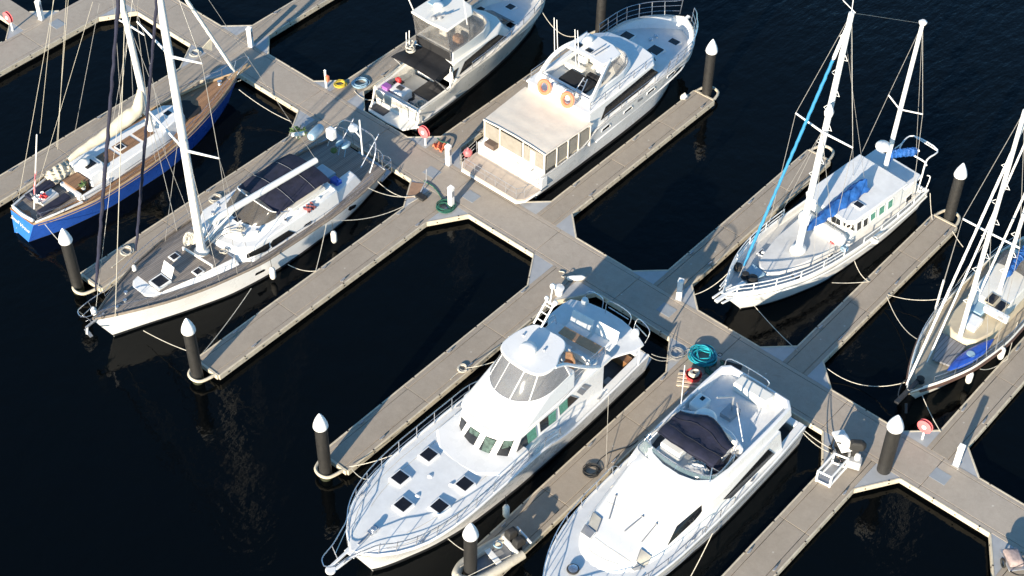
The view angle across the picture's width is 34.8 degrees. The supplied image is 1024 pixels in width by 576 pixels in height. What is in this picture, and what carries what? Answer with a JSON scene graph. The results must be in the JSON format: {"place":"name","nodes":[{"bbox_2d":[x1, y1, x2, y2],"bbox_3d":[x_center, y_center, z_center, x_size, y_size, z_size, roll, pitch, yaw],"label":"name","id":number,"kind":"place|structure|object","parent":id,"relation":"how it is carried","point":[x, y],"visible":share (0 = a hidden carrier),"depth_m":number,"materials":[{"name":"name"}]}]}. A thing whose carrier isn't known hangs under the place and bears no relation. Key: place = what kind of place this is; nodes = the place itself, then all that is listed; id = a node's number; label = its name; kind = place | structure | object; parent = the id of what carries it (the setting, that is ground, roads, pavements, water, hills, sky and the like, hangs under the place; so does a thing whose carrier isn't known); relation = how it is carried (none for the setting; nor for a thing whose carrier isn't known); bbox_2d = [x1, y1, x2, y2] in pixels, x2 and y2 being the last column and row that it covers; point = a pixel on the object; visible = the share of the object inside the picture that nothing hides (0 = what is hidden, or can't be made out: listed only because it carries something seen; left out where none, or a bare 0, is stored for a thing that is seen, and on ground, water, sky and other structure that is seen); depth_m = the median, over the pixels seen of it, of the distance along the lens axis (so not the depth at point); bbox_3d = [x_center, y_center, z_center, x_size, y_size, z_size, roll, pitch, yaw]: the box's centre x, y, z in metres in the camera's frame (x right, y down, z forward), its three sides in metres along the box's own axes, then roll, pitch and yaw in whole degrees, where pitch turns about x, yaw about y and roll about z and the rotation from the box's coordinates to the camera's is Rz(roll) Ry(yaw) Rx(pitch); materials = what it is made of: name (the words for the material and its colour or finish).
{"place":"outdoors","nodes":[
{"label":"outdoors","id":0,"kind":"place"},
{"bbox_2d":[289,125,306,139],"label":"plant pot","id":1,"kind":"object","parent":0,"point":[297,129],"visible":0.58,"depth_m":93.85,"materials":[{"name":"green plant"}]},
{"bbox_2d":[393,77,404,84],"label":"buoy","id":2,"kind":"object","parent":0,"point":[399,80],"visible":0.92,"depth_m":96.34,"materials":[{"name":"red plastic"}]},
{"bbox_2d":[0,0,1023,575],"bbox_3d":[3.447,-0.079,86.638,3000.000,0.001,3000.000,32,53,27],"label":"water","id":3,"kind":"structure","parent":0,"point":[136,452],"depth_m":85.59,"materials":[{"name":"black liquid"}]},
{"bbox_2d":[0,0,58,39],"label":"finger pier","id":4,"kind":"structure","parent":3,"relation":"on","point":[23,19],"depth_m":102.14,"materials":[{"name":"concrete"}]},
{"bbox_2d":[3,11,13,30],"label":"hose reel","id":5,"kind":"object","parent":4,"relation":"on","point":[7,16],"visible":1,"depth_m":100.18,"materials":[{"name":"red plastic"}]},
{"bbox_2d":[34,0,45,20],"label":"power pedestal","id":6,"kind":"object","parent":4,"relation":"on","point":[39,10],"visible":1,"depth_m":101.34,"materials":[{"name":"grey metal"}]},
{"bbox_2d":[0,0,136,77],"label":"walkway","id":7,"kind":"structure","parent":3,"relation":"on","point":[22,48],"depth_m":101.12,"materials":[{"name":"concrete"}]},
{"bbox_2d":[58,228,84,294],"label":"mooring pile","id":8,"kind":"object","parent":3,"relation":"in","point":[65,239],"visible":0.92,"depth_m":84.08,"materials":[{"name":"metal"}]},
{"bbox_2d":[0,44,238,206],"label":"finger pier","id":9,"kind":"structure","parent":3,"relation":"on","point":[11,179],"depth_m":94.49,"materials":[{"name":"concrete"}]},
{"bbox_2d":[189,49,201,56],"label":"rope coil","id":10,"kind":"object","parent":9,"relation":"on","point":[190,53],"visible":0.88,"depth_m":99.53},
{"bbox_2d":[10,0,250,241],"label":"blue sailing yacht","id":11,"kind":"object","parent":3,"relation":"on","point":[68,202],"visible":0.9,"depth_m":90.38,"materials":[{"name":"brown wood"}]},
{"bbox_2d":[32,191,48,204],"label":"crew gear","id":12,"kind":"object","parent":11,"relation":"on","point":[44,196],"visible":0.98,"depth_m":88.58,"materials":[{"name":"white plastic"}]},
{"bbox_2d":[43,161,74,183],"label":"sail bundle","id":13,"kind":"object","parent":11,"relation":"on","point":[59,172],"visible":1,"depth_m":89.88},
{"bbox_2d":[78,179,86,190],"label":"plant pot","id":14,"kind":"object","parent":11,"relation":"on","point":[83,187],"visible":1,"depth_m":89.24,"materials":[{"name":"green plant"}]},
{"bbox_2d":[181,318,203,384],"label":"mooring pile","id":15,"kind":"object","parent":3,"relation":"in","point":[188,329],"visible":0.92,"depth_m":79.70,"materials":[{"name":"metal"}]},
{"bbox_2d":[72,110,350,294],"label":"finger pier","id":16,"kind":"structure","parent":3,"relation":"on","point":[107,272],"depth_m":89.73,"materials":[{"name":"concrete"}]},
{"bbox_2d":[112,246,133,267],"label":"rope coil","id":17,"kind":"object","parent":16,"relation":"on","point":[126,254],"visible":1,"depth_m":87.22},
{"bbox_2d":[209,193,222,202],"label":"rope coil","id":18,"kind":"object","parent":16,"relation":"on","point":[211,200],"visible":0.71,"depth_m":90.39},
{"bbox_2d":[77,0,391,337],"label":"white sailing yacht","id":19,"kind":"object","parent":3,"relation":"on","point":[233,242],"visible":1,"depth_m":85.67,"materials":[{"name":"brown plastic"}]},
{"bbox_2d":[269,259,275,279],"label":"fender","id":20,"kind":"object","parent":19,"relation":"hanging from","point":[272,272],"visible":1,"depth_m":86.04,"materials":[{"name":"white plastic"}]},
{"bbox_2d":[303,202,316,212],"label":"towel","id":21,"kind":"object","parent":19,"relation":"on","point":[308,209],"visible":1,"depth_m":87.61,"materials":[{"name":"red fabric"}]},
{"bbox_2d":[331,224,336,242],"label":"fender","id":22,"kind":"object","parent":19,"relation":"hanging from","point":[333,236],"visible":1,"depth_m":87.85,"materials":[{"name":"white plastic"}]},
{"bbox_2d":[330,176,341,185],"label":"fuel can","id":23,"kind":"object","parent":19,"relation":"on","point":[335,180],"visible":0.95,"depth_m":89.37,"materials":[{"name":"blue plastic"}]},
{"bbox_2d":[221,0,333,53],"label":"finger pier","id":24,"kind":"structure","parent":3,"relation":"on","point":[266,29],"depth_m":102.03,"materials":[{"name":"concrete"}]},
{"bbox_2d":[313,413,331,481],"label":"mooring pile","id":25,"kind":"object","parent":3,"relation":"in","point":[320,425],"visible":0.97,"depth_m":75.50,"materials":[{"name":"metal"}]},
{"bbox_2d":[187,179,468,382],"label":"finger pier","id":26,"kind":"structure","parent":3,"relation":"on","point":[226,355],"depth_m":85.86,"materials":[{"name":"concrete"}]},
{"bbox_2d":[203,289,250,352],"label":"mooring line","id":27,"kind":"object","parent":26,"relation":"attached to","point":[227,321],"visible":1,"depth_m":83.83,"materials":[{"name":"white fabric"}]},
{"bbox_2d":[332,198,417,220],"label":"mooring line","id":28,"kind":"object","parent":26,"relation":"attached to","point":[378,215],"visible":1,"depth_m":89.58,"materials":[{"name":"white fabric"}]},
{"bbox_2d":[407,182,423,197],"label":"plywood sheet","id":29,"kind":"object","parent":26,"relation":"on","point":[415,188],"visible":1,"depth_m":91.17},
{"bbox_2d":[415,168,426,201],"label":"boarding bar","id":30,"kind":"object","parent":26,"relation":"on","point":[422,197],"visible":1,"depth_m":90.58,"materials":[{"name":"grey metal"}]},
{"bbox_2d":[424,180,455,213],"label":"hose coil","id":31,"kind":"object","parent":26,"relation":"on","point":[440,209],"visible":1,"depth_m":90.02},
{"bbox_2d":[446,185,454,206],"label":"power pedestal","id":32,"kind":"object","parent":26,"relation":"on","point":[450,190],"visible":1,"depth_m":89.54,"materials":[{"name":"white plastic"}]},
{"bbox_2d":[313,0,477,110],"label":"finger pier","id":33,"kind":"structure","parent":3,"relation":"on","point":[379,69],"depth_m":98.13,"materials":[{"name":"concrete"}]},
{"bbox_2d":[324,69,329,87],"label":"dock ladder post","id":34,"kind":"object","parent":33,"relation":"on","point":[326,78],"visible":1,"depth_m":96.80,"materials":[{"name":"white plastic"}]},
{"bbox_2d":[333,79,346,87],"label":"hose coil","id":35,"kind":"object","parent":33,"relation":"on","point":[340,86],"visible":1,"depth_m":97.54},
{"bbox_2d":[351,77,369,88],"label":"hose coil","id":36,"kind":"object","parent":33,"relation":"on","point":[355,85],"visible":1,"depth_m":97.59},
{"bbox_2d":[314,254,595,478],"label":"finger pier","id":37,"kind":"structure","parent":3,"relation":"on","point":[387,420],"depth_m":81.73,"materials":[{"name":"concrete"}]},
{"bbox_2d":[450,363,468,379],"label":"rope coil","id":38,"kind":"object","parent":37,"relation":"on","point":[459,370],"visible":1,"depth_m":81.60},
{"bbox_2d":[554,283,564,296],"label":"bucket","id":39,"kind":"object","parent":37,"relation":"on","point":[559,288],"visible":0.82,"depth_m":85.20,"materials":[{"name":"white plastic"}]},
{"bbox_2d":[559,271,585,280],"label":"white fender","id":40,"kind":"object","parent":37,"relation":"on","point":[575,277],"visible":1,"depth_m":86.06,"materials":[{"name":"plastic"}]},
{"bbox_2d":[369,0,544,130],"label":"fishing cruiser","id":41,"kind":"object","parent":3,"relation":"on","point":[463,47],"visible":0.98,"depth_m":96.19,"materials":[{"name":"grey paint"}]},
{"bbox_2d":[381,82,391,91],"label":"crate","id":42,"kind":"object","parent":41,"relation":"on","point":[386,86],"visible":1,"depth_m":95.72,"materials":[{"name":"purple plastic"}]},
{"bbox_2d":[390,82,411,101],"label":"bait station","id":43,"kind":"object","parent":41,"relation":"on","point":[401,91],"visible":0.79,"depth_m":95.78,"materials":[{"name":"white plastic"}]},
{"bbox_2d":[405,30,415,52],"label":"rope heap","id":44,"kind":"object","parent":41,"relation":"on","point":[409,49],"visible":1,"depth_m":95.47,"materials":[{"name":"fabric"}]},
{"bbox_2d":[413,100,425,108],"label":"gear bundle","id":45,"kind":"object","parent":41,"relation":"on","point":[419,102],"visible":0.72,"depth_m":95.68,"materials":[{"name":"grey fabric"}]},
{"bbox_2d":[462,523,478,575],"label":"mooring pile","id":46,"kind":"object","parent":3,"relation":"in","point":[470,534],"visible":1,"depth_m":71.15,"materials":[{"name":"metal"}]},
{"bbox_2d":[321,283,650,574],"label":"flybridge yacht","id":47,"kind":"object","parent":3,"relation":"on","point":[530,404],"visible":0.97,"depth_m":75.21,"materials":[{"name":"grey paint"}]},
{"bbox_2d":[503,495,509,517],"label":"fender","id":48,"kind":"object","parent":47,"relation":"hanging from","point":[506,510],"visible":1,"depth_m":74.82,"materials":[{"name":"white plastic"}]},
{"bbox_2d":[564,352,574,369],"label":"helm seat","id":49,"kind":"object","parent":47,"relation":"on","point":[569,357],"visible":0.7,"depth_m":76.86,"materials":[{"name":"brown leather"}]},
{"bbox_2d":[558,326,603,353],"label":"bench table","id":50,"kind":"object","parent":47,"relation":"on","point":[580,340],"visible":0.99,"depth_m":78.39,"materials":[{"name":"brown plastic"}]},
{"bbox_2d":[568,348,597,364],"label":"deck chair","id":51,"kind":"object","parent":47,"relation":"on","point":[581,356],"visible":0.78,"depth_m":77.68,"materials":[{"name":"white plastic"}]},
{"bbox_2d":[589,321,619,350],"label":"deck chair","id":52,"kind":"object","parent":47,"relation":"on","point":[606,336],"visible":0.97,"depth_m":78.67,"materials":[{"name":"white plastic"}]},
{"bbox_2d":[408,30,606,168],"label":"finger pier","id":53,"kind":"structure","parent":3,"relation":"on","point":[464,134],"depth_m":94.81,"materials":[{"name":"concrete"}]},
{"bbox_2d":[418,125,429,145],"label":"hose reel","id":54,"kind":"object","parent":53,"relation":"on","point":[423,131],"visible":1,"depth_m":92.94,"materials":[{"name":"red plastic"}]},
{"bbox_2d":[432,138,448,151],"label":"life jacket","id":55,"kind":"object","parent":53,"relation":"on","point":[440,145],"visible":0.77,"depth_m":93.60,"materials":[{"name":"fabric"}]},
{"bbox_2d":[126,0,1023,552],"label":"walkway","id":56,"kind":"structure","parent":3,"relation":"on","point":[978,504],"depth_m":86.20,"materials":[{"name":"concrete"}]},
{"bbox_2d":[246,26,255,48],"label":"power pedestal","id":57,"kind":"object","parent":56,"relation":"on","point":[250,40],"visible":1,"depth_m":99.63,"materials":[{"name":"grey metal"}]},
{"bbox_2d":[444,143,452,166],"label":"power pedestal","id":58,"kind":"object","parent":56,"relation":"on","point":[448,155],"visible":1,"depth_m":92.11,"materials":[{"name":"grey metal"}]},
{"bbox_2d":[688,344,716,366],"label":"hose coil","id":59,"kind":"object","parent":56,"relation":"on","point":[706,348],"visible":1,"depth_m":82.29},
{"bbox_2d":[722,360,741,370],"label":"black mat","id":60,"kind":"object","parent":56,"relation":"on","point":[738,366],"visible":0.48,"depth_m":82.13,"materials":[{"name":"rubber"}]},
{"bbox_2d":[459,0,697,203],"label":"motor yacht","id":61,"kind":"object","parent":3,"relation":"on","point":[617,79],"visible":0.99,"depth_m":92.33,"materials":[{"name":"white paint"}]},
{"bbox_2d":[463,148,471,156],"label":"fender ball","id":62,"kind":"object","parent":61,"relation":"hanging from","point":[468,151],"visible":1,"depth_m":91.86,"materials":[{"name":"red plastic"}]},
{"bbox_2d":[484,138,498,150],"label":"cockpit chair","id":63,"kind":"object","parent":61,"relation":"on","point":[489,143],"visible":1,"depth_m":91.66,"materials":[{"name":"brown wicker"}]},
{"bbox_2d":[530,150,534,168],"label":"door","id":64,"kind":"structure","parent":61,"relation":"in","point":[532,154],"depth_m":90.20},
{"bbox_2d":[537,78,551,94],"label":"lifebuoy","id":65,"kind":"object","parent":61,"relation":"on","point":[547,82],"visible":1,"depth_m":91.63,"materials":[{"name":"orange plastic"}]},
{"bbox_2d":[551,81,573,100],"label":"life raft","id":66,"kind":"object","parent":61,"relation":"on","point":[558,89],"visible":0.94,"depth_m":91.46,"materials":[{"name":"white plastic"}]},
{"bbox_2d":[560,91,574,107],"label":"lifebuoy","id":67,"kind":"object","parent":61,"relation":"on","point":[570,95],"visible":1,"depth_m":90.86,"materials":[{"name":"orange plastic"}]},
{"bbox_2d":[477,337,716,575],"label":"finger pier","id":68,"kind":"structure","parent":3,"relation":"on","point":[540,512],"depth_m":77.96,"materials":[{"name":"concrete"}]},
{"bbox_2d":[452,526,531,575],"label":"inflatable tender","id":69,"kind":"object","parent":68,"relation":"on","point":[501,553],"visible":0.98,"depth_m":73.32,"materials":[{"name":"beige rubber"}]},
{"bbox_2d":[582,440,637,477],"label":"rope coil","id":70,"kind":"object","parent":68,"relation":"on","point":[593,475],"visible":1,"depth_m":77.31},
{"bbox_2d":[667,346,687,359],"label":"rope coil","id":71,"kind":"object","parent":68,"relation":"on","point":[672,356],"visible":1,"depth_m":82.56,"materials":[{"name":"fabric"}]},
{"bbox_2d":[676,372,701,387],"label":"pallet","id":72,"kind":"object","parent":68,"relation":"on","point":[679,380],"visible":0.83,"depth_m":81.25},
{"bbox_2d":[686,368,701,382],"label":"crab pot","id":73,"kind":"object","parent":72,"relation":"on","point":[694,372],"visible":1,"depth_m":81.21,"materials":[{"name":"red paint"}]},
{"bbox_2d":[704,360,724,374],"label":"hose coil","id":74,"kind":"object","parent":68,"relation":"on","point":[707,370],"visible":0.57,"depth_m":81.75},
{"bbox_2d":[716,353,723,368],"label":"hose stand","id":75,"kind":"object","parent":68,"relation":"on","point":[719,358],"visible":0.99,"depth_m":81.48,"materials":[{"name":"grey metal"}]},
{"bbox_2d":[595,0,606,32],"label":"mooring pile","id":76,"kind":"object","parent":3,"relation":"in","point":[601,11],"visible":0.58,"depth_m":99.95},
{"bbox_2d":[519,86,718,237],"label":"finger pier","id":77,"kind":"structure","parent":3,"relation":"on","point":[564,208],"depth_m":92.91,"materials":[{"name":"concrete"}]},
{"bbox_2d":[543,359,805,575],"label":"motor cruiser","id":78,"kind":"object","parent":3,"relation":"on","point":[648,506],"visible":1,"depth_m":73.55,"materials":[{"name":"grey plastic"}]},
{"bbox_2d":[682,457,709,479],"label":"sail bag","id":79,"kind":"object","parent":78,"relation":"on","point":[697,466],"visible":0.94,"depth_m":73.50,"materials":[{"name":"white fabric"}]},
{"bbox_2d":[691,533,712,575],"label":"mooring line","id":80,"kind":"object","parent":78,"relation":"hanging from","point":[702,554],"visible":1,"depth_m":73.37,"materials":[{"name":"beige fabric"}]},
{"bbox_2d":[702,39,717,96],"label":"mooring pile","id":81,"kind":"object","parent":3,"relation":"in","point":[710,60],"visible":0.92,"depth_m":95.89,"materials":[{"name":"metal"}]},
{"bbox_2d":[632,145,834,309],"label":"finger pier","id":82,"kind":"structure","parent":3,"relation":"on","point":[706,255],"depth_m":88.97,"materials":[{"name":"concrete"}]},
{"bbox_2d":[674,277,684,301],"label":"power pedestal","id":83,"kind":"object","parent":82,"relation":"on","point":[680,288],"visible":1,"depth_m":84.76,"materials":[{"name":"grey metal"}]},
{"bbox_2d":[722,431,900,575],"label":"finger pier","id":84,"kind":"structure","parent":3,"relation":"on","point":[791,531],"depth_m":75.54,"materials":[{"name":"concrete"}]},
{"bbox_2d":[815,452,848,487],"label":"tubular cage","id":85,"kind":"object","parent":84,"relation":"on","point":[831,472],"visible":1,"depth_m":77.09,"materials":[{"name":"white plastic"}]},
{"bbox_2d":[828,429,851,461],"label":"motor trolley","id":86,"kind":"object","parent":84,"relation":"on","point":[843,439],"visible":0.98,"depth_m":77.28,"materials":[{"name":"white plastic"}]},
{"bbox_2d":[838,453,862,470],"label":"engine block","id":87,"kind":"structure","parent":84,"relation":"on","point":[855,462],"depth_m":77.14,"materials":[{"name":"white metal"}]},
{"bbox_2d":[837,439,866,458],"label":"outboard motor","id":88,"kind":"object","parent":84,"relation":"on","point":[856,446],"visible":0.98,"depth_m":76.72,"materials":[{"name":"black plastic"}]},
{"bbox_2d":[712,0,937,308],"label":"motor sailer","id":89,"kind":"object","parent":3,"relation":"on","point":[844,216],"visible":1,"depth_m":86.43,"materials":[{"name":"white paint"}]},
{"bbox_2d":[760,209,960,389],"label":"finger pier","id":90,"kind":"structure","parent":3,"relation":"on","point":[833,332],"depth_m":85.36,"materials":[{"name":"concrete"}]},
{"bbox_2d":[752,303,796,349],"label":"mooring line","id":91,"kind":"object","parent":90,"relation":"attached to","point":[773,327],"visible":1,"depth_m":83.64,"materials":[{"name":"white fabric"}]},
{"bbox_2d":[877,415,903,474],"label":"mooring pile","id":92,"kind":"object","parent":3,"relation":"in","point":[895,427],"visible":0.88,"depth_m":75.83,"materials":[{"name":"metal"}]},
{"bbox_2d":[943,163,966,222],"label":"mooring pile","id":93,"kind":"object","parent":3,"relation":"in","point":[960,174],"visible":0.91,"depth_m":88.51,"materials":[{"name":"metal"}]},
{"bbox_2d":[894,109,1023,412],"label":"cream ketch","id":94,"kind":"object","parent":3,"relation":"on","point":[985,303],"visible":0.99,"depth_m":82.06,"materials":[{"name":"paint"}]},
{"bbox_2d":[827,368,904,386],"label":"mooring line","id":95,"kind":"object","parent":94,"relation":"attached to","point":[864,385],"visible":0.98,"depth_m":81.63,"materials":[{"name":"white fabric"}]},
{"bbox_2d":[965,362,973,383],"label":"fender","id":96,"kind":"object","parent":94,"relation":"hanging from","point":[969,378],"visible":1,"depth_m":81.30,"materials":[{"name":"white plastic"}]},
{"bbox_2d":[947,339,993,370],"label":"kayak","id":97,"kind":"object","parent":94,"relation":"on","point":[972,354],"visible":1,"depth_m":81.11,"materials":[{"name":"blue plastic"}]},
{"bbox_2d":[997,338,1005,359],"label":"fender","id":98,"kind":"object","parent":94,"relation":"hanging from","point":[1000,356],"visible":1,"depth_m":82.30,"materials":[{"name":"white plastic"}]},
{"bbox_2d":[902,337,1023,477],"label":"finger pier","id":99,"kind":"structure","parent":3,"relation":"on","point":[978,411],"depth_m":80.07,"materials":[{"name":"concrete"}]},
{"bbox_2d":[917,419,932,439],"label":"hose reel","id":100,"kind":"object","parent":99,"relation":"on","point":[925,426],"visible":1,"depth_m":78.00,"materials":[{"name":"red plastic"}]},
{"bbox_2d":[951,443,965,468],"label":"power pedestal","id":101,"kind":"object","parent":99,"relation":"on","point":[956,463],"visible":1,"depth_m":77.18,"materials":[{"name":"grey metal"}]},
{"bbox_2d":[988,533,1023,575],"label":"finger pier","id":102,"kind":"structure","parent":3,"relation":"on","point":[996,544],"depth_m":74.12,"materials":[{"name":"concrete"}]},
{"bbox_2d":[1000,548,1023,575],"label":"dock cart","id":103,"kind":"object","parent":102,"relation":"on","point":[1012,559],"visible":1,"depth_m":73.18,"materials":[{"name":"grey metal"}]},
{"bbox_2d":[517,145,540,170],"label":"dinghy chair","id":104,"kind":"object","parent":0,"point":[525,163],"visible":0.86,"depth_m":90.61,"materials":[{"name":"white plastic"}]},
{"bbox_2d":[564,342,572,352],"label":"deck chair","id":105,"kind":"object","parent":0,"point":[569,346],"visible":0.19,"depth_m":78.41,"materials":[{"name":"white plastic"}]},
{"bbox_2d":[566,309,593,336],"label":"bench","id":106,"kind":"object","parent":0,"point":[580,323],"visible":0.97,"depth_m":79.21,"materials":[{"name":"white plastic"}]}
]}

